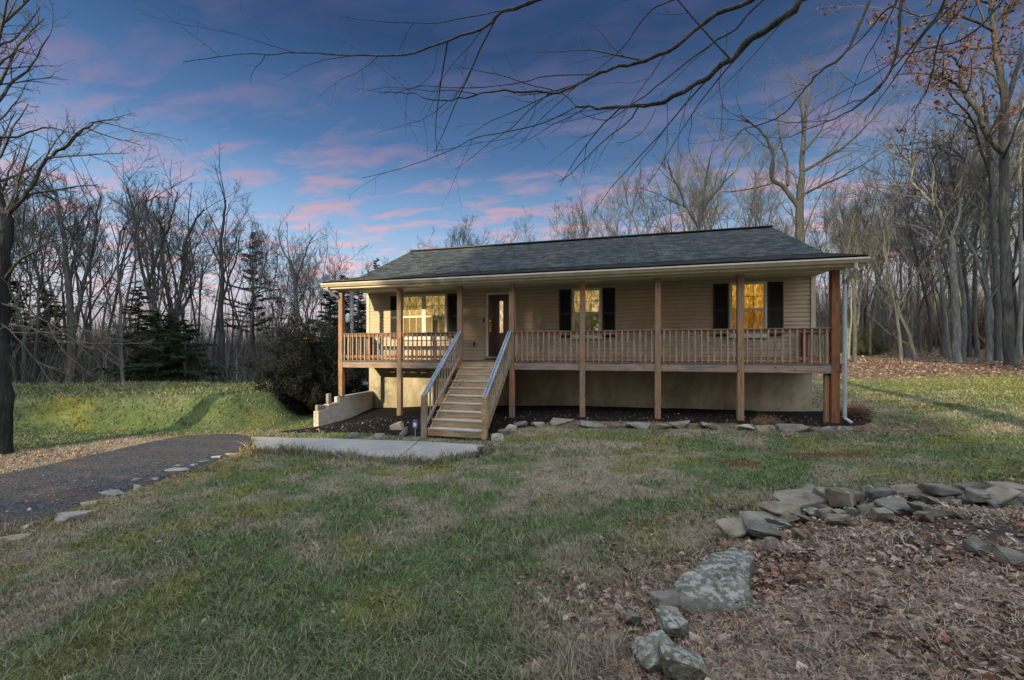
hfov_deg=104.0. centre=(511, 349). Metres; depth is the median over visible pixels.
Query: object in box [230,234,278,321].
bare tree
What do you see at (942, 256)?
bare tree
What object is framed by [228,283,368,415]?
evergreen bush
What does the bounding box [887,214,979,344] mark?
bare tree
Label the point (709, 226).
bare tree
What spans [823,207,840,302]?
bare tree
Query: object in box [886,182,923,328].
bare tree
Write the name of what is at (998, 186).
bare tree
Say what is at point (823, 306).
hillside saplings
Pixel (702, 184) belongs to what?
bare tree
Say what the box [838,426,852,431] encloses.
stone
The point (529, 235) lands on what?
bare tree
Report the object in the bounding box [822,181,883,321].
bare tree
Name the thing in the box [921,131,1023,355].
bare tree
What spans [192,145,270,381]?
bare tree
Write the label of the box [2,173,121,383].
bare tree
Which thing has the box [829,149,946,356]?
bare tree
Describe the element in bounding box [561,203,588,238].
bare tree
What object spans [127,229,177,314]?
bare tree
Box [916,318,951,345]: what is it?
leafy shrub
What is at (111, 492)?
stone
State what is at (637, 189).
bare tree
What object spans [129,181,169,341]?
bare tree
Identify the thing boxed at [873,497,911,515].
stone
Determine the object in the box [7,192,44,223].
bare tree
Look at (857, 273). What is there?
bare tree
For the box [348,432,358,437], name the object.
stone
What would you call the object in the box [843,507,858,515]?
stone
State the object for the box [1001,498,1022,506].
stone
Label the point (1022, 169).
bare tree
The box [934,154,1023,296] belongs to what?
bare tree
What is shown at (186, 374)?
evergreen tree
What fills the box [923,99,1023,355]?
bare tree
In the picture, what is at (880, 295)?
bare tree
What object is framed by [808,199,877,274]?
bare tree
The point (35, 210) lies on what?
bare tree
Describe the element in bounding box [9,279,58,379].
evergreen tree
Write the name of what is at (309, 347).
bird feeder
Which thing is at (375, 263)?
evergreen tree
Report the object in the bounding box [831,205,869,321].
bare tree
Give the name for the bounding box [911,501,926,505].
stone
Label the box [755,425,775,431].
stone
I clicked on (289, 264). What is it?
bare tree
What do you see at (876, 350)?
evergreen bush
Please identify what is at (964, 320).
bare tree
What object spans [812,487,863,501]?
stone
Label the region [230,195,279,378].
bare tree
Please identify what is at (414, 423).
yard sign
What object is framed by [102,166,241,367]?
bare tree
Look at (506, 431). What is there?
stone
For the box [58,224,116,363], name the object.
bare tree
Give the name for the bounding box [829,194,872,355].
bare tree
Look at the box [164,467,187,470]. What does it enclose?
stone
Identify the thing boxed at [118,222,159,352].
bare tree
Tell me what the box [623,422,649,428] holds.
stone
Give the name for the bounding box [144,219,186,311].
bare tree
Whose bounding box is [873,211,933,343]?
bare tree
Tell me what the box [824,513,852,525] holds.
stone
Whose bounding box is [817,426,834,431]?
stone
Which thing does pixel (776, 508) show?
stone
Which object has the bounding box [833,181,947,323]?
bare tree
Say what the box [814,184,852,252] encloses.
bare tree
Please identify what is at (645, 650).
stone
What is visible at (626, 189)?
bare tree
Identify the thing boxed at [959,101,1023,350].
bare tree
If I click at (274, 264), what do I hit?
bare tree
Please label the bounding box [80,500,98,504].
stone
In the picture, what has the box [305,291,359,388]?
evergreen tree
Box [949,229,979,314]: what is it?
bare tree
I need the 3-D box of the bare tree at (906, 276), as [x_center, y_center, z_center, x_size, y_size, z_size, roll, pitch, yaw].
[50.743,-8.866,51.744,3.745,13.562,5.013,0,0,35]
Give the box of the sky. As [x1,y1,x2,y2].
[0,0,1023,343]
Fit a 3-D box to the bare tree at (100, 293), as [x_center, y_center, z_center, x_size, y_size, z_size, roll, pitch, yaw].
[-22.623,-5.479,24.441,10.012,15.409,6.750,0,0,19]
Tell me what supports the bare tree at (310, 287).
on the ground at (58, 414)
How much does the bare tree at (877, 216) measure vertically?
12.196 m
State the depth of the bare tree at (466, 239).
46.57 m
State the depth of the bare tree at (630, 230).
58.62 m
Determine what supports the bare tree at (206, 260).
on the ground at (58, 414)
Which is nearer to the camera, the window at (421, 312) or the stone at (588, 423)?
the stone at (588, 423)
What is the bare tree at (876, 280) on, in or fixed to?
on the ground at (58, 414)
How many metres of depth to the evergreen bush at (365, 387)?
17.15 m
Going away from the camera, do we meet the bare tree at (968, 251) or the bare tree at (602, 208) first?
the bare tree at (968, 251)
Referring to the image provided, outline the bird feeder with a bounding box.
[303,337,315,370]
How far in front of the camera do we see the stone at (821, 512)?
3.68 m
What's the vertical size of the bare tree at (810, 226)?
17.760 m
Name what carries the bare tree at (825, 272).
on the ground at (58, 414)
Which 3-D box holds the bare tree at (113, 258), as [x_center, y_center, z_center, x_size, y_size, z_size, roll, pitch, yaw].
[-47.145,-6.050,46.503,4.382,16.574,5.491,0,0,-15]
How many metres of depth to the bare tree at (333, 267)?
28.14 m
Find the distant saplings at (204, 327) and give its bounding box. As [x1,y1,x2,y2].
[9,260,391,366]
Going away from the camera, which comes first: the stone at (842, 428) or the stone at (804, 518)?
the stone at (804, 518)
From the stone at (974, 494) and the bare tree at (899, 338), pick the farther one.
the bare tree at (899, 338)
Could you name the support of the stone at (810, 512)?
on the ground at (58, 414)
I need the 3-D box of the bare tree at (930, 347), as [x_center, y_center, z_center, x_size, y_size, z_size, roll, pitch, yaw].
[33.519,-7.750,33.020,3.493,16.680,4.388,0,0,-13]
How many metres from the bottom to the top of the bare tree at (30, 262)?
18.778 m
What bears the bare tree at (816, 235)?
on the ground at (58, 414)
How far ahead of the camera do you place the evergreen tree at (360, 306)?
26.96 m
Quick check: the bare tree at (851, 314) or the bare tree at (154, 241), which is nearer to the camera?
the bare tree at (851, 314)
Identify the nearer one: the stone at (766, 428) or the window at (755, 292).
the stone at (766, 428)
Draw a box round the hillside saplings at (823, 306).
[816,262,1018,327]
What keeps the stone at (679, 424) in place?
on the ground at (58, 414)
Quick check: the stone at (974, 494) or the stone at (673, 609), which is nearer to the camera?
the stone at (673, 609)
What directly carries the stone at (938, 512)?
on the ground at (58, 414)
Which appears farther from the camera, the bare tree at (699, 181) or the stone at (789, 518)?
the bare tree at (699, 181)
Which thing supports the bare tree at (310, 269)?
on the ground at (58, 414)
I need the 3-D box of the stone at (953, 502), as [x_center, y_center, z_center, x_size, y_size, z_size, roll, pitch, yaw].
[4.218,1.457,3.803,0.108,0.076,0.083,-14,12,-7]
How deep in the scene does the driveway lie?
7.13 m
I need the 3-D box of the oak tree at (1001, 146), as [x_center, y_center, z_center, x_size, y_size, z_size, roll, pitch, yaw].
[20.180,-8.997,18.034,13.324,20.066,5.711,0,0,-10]
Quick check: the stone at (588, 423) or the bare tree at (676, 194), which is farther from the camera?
the bare tree at (676, 194)
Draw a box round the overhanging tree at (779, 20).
[132,0,1004,214]
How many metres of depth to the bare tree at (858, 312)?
34.76 m
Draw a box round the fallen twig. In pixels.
[764,627,858,666]
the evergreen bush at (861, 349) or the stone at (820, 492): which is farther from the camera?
the evergreen bush at (861, 349)
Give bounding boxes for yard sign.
[412,419,417,436]
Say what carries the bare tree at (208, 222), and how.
on the ground at (58, 414)
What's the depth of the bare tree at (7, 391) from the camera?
8.65 m
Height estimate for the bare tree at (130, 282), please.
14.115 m
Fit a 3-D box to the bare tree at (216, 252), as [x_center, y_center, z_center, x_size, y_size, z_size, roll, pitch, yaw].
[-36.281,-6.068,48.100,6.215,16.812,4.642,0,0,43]
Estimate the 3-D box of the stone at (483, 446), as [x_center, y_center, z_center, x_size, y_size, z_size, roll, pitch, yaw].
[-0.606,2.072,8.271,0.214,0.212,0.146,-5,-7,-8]
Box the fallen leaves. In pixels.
[0,327,1023,679]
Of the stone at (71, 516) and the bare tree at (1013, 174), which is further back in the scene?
the bare tree at (1013, 174)
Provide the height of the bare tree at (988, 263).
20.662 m
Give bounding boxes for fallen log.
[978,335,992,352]
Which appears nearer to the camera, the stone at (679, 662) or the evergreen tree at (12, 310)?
the stone at (679, 662)
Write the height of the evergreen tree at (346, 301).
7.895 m
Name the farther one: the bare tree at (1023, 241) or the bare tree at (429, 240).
the bare tree at (429, 240)
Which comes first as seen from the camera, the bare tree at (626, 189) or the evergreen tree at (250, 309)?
the evergreen tree at (250, 309)
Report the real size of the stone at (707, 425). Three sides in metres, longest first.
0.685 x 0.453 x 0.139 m
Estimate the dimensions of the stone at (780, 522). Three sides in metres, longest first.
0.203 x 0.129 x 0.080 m
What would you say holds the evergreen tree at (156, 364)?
on the ground at (58, 414)
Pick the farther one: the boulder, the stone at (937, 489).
the stone at (937, 489)
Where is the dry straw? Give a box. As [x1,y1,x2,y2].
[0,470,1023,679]
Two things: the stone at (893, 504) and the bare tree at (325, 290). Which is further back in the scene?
the bare tree at (325, 290)
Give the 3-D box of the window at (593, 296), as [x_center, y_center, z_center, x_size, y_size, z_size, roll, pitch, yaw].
[2.426,-1.190,13.001,1.020,1.660,0.100,0,0,14]
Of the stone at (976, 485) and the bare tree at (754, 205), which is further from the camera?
the bare tree at (754, 205)
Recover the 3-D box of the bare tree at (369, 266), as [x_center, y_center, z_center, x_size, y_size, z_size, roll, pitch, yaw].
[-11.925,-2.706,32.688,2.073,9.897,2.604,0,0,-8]
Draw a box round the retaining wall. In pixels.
[314,391,372,426]
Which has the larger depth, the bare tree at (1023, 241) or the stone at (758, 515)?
the bare tree at (1023, 241)
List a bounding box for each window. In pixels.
[403,293,447,339]
[572,287,602,338]
[729,281,766,337]
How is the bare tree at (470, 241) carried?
on the ground at (58, 414)
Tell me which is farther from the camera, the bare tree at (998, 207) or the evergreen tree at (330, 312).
the bare tree at (998, 207)
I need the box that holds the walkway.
[251,437,480,460]
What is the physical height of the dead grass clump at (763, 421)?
0.667 m
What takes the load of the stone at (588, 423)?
on the ground at (58, 414)
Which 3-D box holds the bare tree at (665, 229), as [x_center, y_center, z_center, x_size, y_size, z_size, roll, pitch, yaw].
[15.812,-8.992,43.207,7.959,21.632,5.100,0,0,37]
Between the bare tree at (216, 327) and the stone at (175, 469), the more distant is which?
the bare tree at (216, 327)
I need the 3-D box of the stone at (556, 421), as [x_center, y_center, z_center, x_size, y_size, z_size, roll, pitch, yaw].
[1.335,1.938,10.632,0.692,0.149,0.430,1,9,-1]
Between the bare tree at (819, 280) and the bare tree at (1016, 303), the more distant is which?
the bare tree at (819, 280)
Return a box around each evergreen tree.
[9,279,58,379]
[13,287,83,376]
[94,286,166,382]
[104,312,191,382]
[135,310,206,381]
[149,318,233,382]
[214,232,283,360]
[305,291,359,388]
[322,275,366,371]
[345,291,368,378]
[362,258,379,326]
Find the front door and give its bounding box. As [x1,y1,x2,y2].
[489,294,508,355]
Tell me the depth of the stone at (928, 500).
3.90 m
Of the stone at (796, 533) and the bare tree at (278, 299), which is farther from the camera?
the bare tree at (278, 299)
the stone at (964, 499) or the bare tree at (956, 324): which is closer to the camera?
the stone at (964, 499)
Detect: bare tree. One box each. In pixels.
[0,0,188,454]
[0,148,117,383]
[1,168,68,260]
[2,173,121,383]
[5,140,112,318]
[5,161,175,378]
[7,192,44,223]
[9,185,83,383]
[9,185,111,349]
[10,186,53,321]
[11,200,38,264]
[12,199,111,347]
[15,208,61,343]
[28,120,178,380]
[28,199,103,342]
[44,175,163,382]
[45,223,92,332]
[54,167,113,375]
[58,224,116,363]
[62,189,125,358]
[82,231,128,344]
[93,170,179,334]
[100,192,160,368]
[101,141,196,344]
[102,145,239,324]
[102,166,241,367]
[112,194,197,340]
[115,197,180,327]
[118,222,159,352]
[123,191,187,358]
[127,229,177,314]
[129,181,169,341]
[140,189,207,378]
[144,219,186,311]
[147,221,210,326]
[151,203,204,377]
[156,178,293,379]
[157,233,199,306]
[176,234,216,353]
[179,225,224,352]
[189,232,231,344]
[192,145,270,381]
[212,221,250,378]
[214,224,263,378]
[228,274,317,333]
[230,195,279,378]
[230,225,330,359]
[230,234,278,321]
[249,228,372,323]
[255,225,285,379]
[259,248,323,324]
[265,273,284,337]
[265,283,285,334]
[268,206,329,341]
[271,225,348,344]
[279,243,348,325]
[285,236,318,345]
[290,238,331,332]
[292,259,322,324]
[311,262,368,331]
[318,257,346,329]
[355,256,373,343]
[417,226,436,248]
[444,217,510,245]
[447,224,482,246]
[449,214,479,246]
[457,227,489,245]
[492,208,568,243]
[514,221,541,241]
[546,212,588,239]
[551,193,604,238]
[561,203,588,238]
[562,159,624,238]
[564,143,647,237]
[572,202,629,238]
[612,172,639,233]
[613,203,661,235]
[622,122,754,230]
[627,166,699,233]
[632,168,657,233]
[633,107,755,233]
[649,154,701,230]
[661,158,717,231]
[670,135,777,229]
[672,165,721,229]
[681,161,737,229]
[689,116,796,227]
[704,29,916,242]
[719,165,878,303]
[739,161,807,235]
[743,180,779,225]
[767,209,794,233]
[769,195,826,244]
[780,218,809,238]
[805,160,923,334]
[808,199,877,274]
[810,237,824,343]
[811,229,838,317]
[813,89,1023,360]
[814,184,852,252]
[815,179,876,327]
[817,198,894,305]
[817,218,860,347]
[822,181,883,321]
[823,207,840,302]
[826,173,901,345]
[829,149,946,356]
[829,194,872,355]
[830,206,867,336]
[830,212,909,361]
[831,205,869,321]
[832,194,905,352]
[832,213,886,345]
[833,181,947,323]
[834,204,869,358]
[837,41,1023,300]
[839,116,1013,360]
[841,204,919,360]
[846,178,898,332]
[852,103,998,363]
[857,214,904,325]
[859,203,894,318]
[860,199,927,320]
[861,142,960,356]
[861,258,886,320]
[864,243,881,308]
[866,151,997,353]
[868,175,948,334]
[868,242,890,329]
[873,77,1023,339]
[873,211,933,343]
[879,17,1023,360]
[883,159,948,351]
[884,189,968,321]
[886,69,1023,341]
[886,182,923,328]
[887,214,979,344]
[889,240,926,322]
[891,86,1023,298]
[898,139,981,356]
[898,202,1016,285]
[903,213,933,303]
[907,215,1017,339]
[908,98,1023,357]
[908,104,1022,359]
[914,199,950,307]
[921,84,1023,348]
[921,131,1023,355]
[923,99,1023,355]
[931,78,1020,271]
[933,201,963,321]
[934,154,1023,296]
[942,76,1023,188]
[942,99,1021,264]
[943,227,998,285]
[947,212,1017,293]
[949,162,1021,249]
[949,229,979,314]
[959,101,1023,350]
[968,155,1023,253]
[970,125,1020,346]
[996,88,1023,358]
[1013,90,1023,354]
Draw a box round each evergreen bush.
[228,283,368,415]
[287,314,368,404]
[840,325,880,355]
[851,321,891,354]
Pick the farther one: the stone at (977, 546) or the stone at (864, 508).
the stone at (864, 508)
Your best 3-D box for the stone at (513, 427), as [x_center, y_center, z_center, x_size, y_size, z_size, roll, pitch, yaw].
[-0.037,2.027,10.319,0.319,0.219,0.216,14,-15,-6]
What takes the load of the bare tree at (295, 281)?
on the ground at (58, 414)
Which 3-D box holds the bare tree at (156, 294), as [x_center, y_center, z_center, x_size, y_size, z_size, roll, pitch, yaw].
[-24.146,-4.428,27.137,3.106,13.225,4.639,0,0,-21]
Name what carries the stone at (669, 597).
on the ground at (58, 414)
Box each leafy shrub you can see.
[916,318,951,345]
[932,304,984,348]
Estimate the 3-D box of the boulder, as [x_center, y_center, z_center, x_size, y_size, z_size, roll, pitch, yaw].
[1.361,1.509,2.510,0.908,0.300,0.392,0,0,-42]
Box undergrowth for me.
[11,316,368,384]
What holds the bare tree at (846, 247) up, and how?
on the ground at (58, 414)
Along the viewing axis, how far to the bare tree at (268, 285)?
21.79 m
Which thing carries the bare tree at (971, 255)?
on the ground at (58, 414)
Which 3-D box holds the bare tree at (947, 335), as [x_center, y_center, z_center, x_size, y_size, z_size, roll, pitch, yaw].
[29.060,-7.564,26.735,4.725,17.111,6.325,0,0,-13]
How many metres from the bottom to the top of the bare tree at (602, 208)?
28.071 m
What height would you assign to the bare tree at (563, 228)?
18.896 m
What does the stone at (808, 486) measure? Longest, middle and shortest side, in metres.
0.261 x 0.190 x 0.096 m
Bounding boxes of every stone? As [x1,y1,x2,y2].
[0,532,33,541]
[20,524,32,529]
[54,510,94,522]
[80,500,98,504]
[98,489,124,496]
[133,484,144,489]
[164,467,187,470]
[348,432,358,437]
[372,433,384,439]
[389,421,403,429]
[399,427,407,435]
[471,451,480,456]
[477,445,486,452]
[491,433,503,441]
[498,428,511,434]
[505,424,516,430]
[513,421,526,425]
[531,422,544,426]
[549,418,573,426]
[579,420,607,427]
[610,423,619,427]
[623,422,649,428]
[624,609,641,626]
[630,629,673,673]
[648,589,679,608]
[653,423,669,428]
[655,608,688,636]
[658,605,682,617]
[658,640,708,679]
[667,420,689,428]
[698,421,728,429]
[715,518,748,540]
[734,424,754,429]
[739,511,782,526]
[743,519,781,539]
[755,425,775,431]
[755,501,800,515]
[761,537,776,551]
[764,518,790,527]
[772,488,828,510]
[774,423,812,431]
[778,514,799,522]
[790,512,814,522]
[791,527,805,539]
[800,483,814,490]
[802,507,817,517]
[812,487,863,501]
[816,503,831,508]
[816,508,832,518]
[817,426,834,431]
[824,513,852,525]
[825,487,855,506]
[831,509,846,513]
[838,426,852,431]
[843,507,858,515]
[855,504,870,514]
[864,487,896,499]
[867,502,878,508]
[870,507,894,521]
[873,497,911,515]
[888,484,932,496]
[897,507,915,515]
[907,502,957,517]
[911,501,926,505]
[913,511,933,521]
[917,483,961,495]
[919,495,941,504]
[933,495,952,501]
[947,499,962,506]
[952,482,982,490]
[954,496,976,503]
[962,538,989,555]
[964,486,991,501]
[983,481,1023,491]
[983,484,1021,503]
[986,499,998,509]
[993,545,1023,566]
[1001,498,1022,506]
[1017,492,1023,504]
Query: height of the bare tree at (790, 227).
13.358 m
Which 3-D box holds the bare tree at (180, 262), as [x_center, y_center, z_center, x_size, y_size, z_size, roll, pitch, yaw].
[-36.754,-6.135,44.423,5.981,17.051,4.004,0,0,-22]
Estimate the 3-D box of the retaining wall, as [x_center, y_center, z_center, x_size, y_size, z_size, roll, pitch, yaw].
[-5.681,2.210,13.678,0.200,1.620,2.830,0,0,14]
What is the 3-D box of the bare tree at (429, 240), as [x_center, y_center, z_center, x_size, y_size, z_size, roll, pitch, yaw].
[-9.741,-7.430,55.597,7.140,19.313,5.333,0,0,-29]
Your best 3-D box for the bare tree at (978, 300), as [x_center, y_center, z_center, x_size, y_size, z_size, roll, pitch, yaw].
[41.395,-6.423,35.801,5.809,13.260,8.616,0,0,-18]
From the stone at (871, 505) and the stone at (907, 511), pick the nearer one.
the stone at (907, 511)
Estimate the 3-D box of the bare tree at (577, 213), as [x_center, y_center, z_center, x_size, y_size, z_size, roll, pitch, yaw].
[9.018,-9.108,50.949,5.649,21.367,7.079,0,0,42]
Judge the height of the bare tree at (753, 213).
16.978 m
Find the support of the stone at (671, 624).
on the ground at (58, 414)
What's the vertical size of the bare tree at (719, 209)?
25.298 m
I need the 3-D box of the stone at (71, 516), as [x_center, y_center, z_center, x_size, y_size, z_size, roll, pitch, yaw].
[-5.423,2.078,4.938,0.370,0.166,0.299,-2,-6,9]
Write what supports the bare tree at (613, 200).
on the ground at (58, 414)
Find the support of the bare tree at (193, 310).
on the ground at (58, 414)
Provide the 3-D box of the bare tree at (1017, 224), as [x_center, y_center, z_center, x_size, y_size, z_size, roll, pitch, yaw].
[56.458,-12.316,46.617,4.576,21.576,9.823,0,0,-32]
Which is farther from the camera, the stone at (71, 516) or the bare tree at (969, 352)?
the bare tree at (969, 352)
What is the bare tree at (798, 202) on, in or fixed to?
on the ground at (58, 414)
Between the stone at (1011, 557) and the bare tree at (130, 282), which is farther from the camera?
the bare tree at (130, 282)
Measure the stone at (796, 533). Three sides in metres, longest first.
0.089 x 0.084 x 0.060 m
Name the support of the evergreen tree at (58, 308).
on the ground at (58, 414)
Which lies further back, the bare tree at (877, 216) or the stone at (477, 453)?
the bare tree at (877, 216)
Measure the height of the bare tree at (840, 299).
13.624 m
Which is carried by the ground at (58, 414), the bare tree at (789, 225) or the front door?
the bare tree at (789, 225)
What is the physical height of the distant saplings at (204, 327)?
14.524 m
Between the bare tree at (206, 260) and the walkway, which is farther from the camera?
the bare tree at (206, 260)
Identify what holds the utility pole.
on the ground at (58, 414)
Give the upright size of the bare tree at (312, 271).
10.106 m
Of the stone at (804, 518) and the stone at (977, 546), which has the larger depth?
the stone at (804, 518)
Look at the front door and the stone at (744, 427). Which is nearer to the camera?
the stone at (744, 427)
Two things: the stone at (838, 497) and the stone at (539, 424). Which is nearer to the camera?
the stone at (838, 497)
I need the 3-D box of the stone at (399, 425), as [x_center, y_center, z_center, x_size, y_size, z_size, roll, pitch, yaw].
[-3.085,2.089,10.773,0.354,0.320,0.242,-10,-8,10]
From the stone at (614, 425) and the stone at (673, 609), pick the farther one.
the stone at (614, 425)
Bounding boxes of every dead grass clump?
[744,410,784,425]
[840,401,877,417]
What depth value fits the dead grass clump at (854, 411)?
10.39 m
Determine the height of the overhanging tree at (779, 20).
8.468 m
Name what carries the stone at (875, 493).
on the ground at (58, 414)
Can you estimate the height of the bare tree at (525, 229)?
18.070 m
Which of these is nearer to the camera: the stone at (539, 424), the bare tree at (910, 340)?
the stone at (539, 424)
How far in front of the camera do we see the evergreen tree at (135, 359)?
20.45 m
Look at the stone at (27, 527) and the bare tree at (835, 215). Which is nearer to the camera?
the stone at (27, 527)
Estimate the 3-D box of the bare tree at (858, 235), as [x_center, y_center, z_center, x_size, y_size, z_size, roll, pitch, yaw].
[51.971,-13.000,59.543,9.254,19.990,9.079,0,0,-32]
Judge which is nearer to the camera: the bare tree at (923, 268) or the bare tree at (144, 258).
the bare tree at (144, 258)
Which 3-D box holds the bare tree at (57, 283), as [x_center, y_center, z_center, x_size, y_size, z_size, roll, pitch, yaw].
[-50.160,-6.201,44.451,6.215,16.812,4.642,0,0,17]
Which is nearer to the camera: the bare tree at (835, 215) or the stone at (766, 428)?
the stone at (766, 428)
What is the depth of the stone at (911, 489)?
4.05 m
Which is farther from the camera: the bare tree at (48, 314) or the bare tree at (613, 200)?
the bare tree at (613, 200)
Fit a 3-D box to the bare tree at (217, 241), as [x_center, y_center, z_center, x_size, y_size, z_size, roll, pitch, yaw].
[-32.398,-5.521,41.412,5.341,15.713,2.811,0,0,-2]
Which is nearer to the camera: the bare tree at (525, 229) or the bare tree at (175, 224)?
the bare tree at (175, 224)
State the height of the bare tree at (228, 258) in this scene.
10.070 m
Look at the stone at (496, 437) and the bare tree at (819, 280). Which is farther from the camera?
the bare tree at (819, 280)
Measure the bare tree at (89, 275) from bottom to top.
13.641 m
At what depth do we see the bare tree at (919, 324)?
31.83 m
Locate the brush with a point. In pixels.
(890, 339)
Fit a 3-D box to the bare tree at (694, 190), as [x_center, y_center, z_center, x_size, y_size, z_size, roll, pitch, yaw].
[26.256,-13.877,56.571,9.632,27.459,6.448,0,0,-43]
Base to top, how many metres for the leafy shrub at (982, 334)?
4.346 m
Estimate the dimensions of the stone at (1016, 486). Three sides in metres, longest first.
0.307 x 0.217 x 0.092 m
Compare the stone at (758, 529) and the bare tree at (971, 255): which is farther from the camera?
the bare tree at (971, 255)
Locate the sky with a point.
(284, 140)
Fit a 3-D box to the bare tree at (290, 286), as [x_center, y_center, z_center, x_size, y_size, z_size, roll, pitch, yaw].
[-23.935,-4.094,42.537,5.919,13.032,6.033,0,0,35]
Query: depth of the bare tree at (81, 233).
23.98 m
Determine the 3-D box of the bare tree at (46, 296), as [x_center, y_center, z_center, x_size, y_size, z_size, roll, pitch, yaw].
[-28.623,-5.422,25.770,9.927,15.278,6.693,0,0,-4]
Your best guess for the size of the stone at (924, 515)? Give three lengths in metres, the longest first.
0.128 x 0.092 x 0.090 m
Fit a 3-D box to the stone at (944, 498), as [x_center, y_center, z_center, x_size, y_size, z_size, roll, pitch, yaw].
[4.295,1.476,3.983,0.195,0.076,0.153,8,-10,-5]
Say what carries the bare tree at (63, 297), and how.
on the ground at (58, 414)
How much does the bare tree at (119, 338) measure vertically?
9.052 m
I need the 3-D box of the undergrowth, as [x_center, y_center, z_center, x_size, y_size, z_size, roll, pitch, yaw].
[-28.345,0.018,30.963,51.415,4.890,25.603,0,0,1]
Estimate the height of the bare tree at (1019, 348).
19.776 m
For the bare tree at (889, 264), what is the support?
on the ground at (58, 414)
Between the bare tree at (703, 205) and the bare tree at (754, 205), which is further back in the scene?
the bare tree at (754, 205)
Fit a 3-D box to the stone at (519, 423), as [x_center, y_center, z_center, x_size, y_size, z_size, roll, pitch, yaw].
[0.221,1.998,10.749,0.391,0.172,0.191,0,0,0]
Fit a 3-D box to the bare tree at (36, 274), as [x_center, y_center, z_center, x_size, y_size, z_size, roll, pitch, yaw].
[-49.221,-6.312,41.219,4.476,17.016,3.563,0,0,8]
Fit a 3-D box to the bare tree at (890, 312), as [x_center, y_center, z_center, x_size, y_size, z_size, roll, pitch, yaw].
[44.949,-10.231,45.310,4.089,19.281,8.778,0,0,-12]
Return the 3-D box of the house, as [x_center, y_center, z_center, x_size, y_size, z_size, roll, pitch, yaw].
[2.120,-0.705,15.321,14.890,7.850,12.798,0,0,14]
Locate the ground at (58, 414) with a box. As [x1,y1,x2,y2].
[0,318,1023,679]
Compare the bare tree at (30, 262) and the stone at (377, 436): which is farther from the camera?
the bare tree at (30, 262)
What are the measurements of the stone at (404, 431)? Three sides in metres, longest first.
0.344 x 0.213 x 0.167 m
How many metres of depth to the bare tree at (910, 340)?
24.92 m
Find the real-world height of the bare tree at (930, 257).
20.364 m
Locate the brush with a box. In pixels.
[816,288,1022,353]
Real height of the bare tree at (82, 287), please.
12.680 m
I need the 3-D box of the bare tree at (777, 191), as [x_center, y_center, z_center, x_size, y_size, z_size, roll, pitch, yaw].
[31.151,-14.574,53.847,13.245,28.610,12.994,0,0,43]
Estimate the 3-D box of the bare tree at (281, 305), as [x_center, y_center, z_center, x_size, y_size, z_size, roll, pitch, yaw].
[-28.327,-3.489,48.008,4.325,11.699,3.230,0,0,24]
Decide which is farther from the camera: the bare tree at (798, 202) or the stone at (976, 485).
the bare tree at (798, 202)
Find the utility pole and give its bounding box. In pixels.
[346,291,353,332]
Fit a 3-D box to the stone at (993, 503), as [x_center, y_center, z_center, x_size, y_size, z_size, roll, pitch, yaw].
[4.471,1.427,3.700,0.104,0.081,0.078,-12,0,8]
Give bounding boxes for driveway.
[0,434,253,529]
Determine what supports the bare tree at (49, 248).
on the ground at (58, 414)
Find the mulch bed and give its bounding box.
[278,405,873,441]
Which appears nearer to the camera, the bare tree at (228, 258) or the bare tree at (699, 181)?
the bare tree at (228, 258)
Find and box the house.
[320,225,869,440]
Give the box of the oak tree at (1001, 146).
[816,0,1023,365]
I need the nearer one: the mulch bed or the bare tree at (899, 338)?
the mulch bed
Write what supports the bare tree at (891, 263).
on the ground at (58, 414)
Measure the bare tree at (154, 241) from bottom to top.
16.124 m
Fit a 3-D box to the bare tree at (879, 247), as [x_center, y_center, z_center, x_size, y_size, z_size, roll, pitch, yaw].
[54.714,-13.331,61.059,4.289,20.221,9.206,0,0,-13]
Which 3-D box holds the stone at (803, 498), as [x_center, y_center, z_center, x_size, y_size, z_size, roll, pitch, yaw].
[2.965,1.538,4.115,0.514,0.091,0.310,-3,12,-9]
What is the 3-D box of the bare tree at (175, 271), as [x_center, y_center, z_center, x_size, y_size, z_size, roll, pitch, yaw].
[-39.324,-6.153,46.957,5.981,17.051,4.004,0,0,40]
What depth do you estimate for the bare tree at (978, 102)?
29.67 m
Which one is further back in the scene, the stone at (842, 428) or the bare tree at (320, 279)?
the bare tree at (320, 279)
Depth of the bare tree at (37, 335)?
21.64 m
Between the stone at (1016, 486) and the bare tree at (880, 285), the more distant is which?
the bare tree at (880, 285)
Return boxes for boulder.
[673,547,755,614]
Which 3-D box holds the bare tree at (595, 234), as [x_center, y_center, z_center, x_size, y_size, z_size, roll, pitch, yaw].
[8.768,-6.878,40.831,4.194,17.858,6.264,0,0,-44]
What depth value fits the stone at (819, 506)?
3.91 m
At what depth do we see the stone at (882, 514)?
3.53 m
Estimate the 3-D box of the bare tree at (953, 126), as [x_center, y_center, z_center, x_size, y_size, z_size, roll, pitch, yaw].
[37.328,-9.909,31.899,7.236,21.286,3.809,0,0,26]
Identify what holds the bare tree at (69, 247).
on the ground at (58, 414)
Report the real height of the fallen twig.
0.140 m
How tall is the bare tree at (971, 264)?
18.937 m
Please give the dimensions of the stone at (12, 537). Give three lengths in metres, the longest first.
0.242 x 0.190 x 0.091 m
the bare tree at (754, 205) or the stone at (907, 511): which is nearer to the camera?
the stone at (907, 511)
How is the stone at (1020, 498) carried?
on the ground at (58, 414)
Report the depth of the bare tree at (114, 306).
26.70 m
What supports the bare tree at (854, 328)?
on the ground at (58, 414)

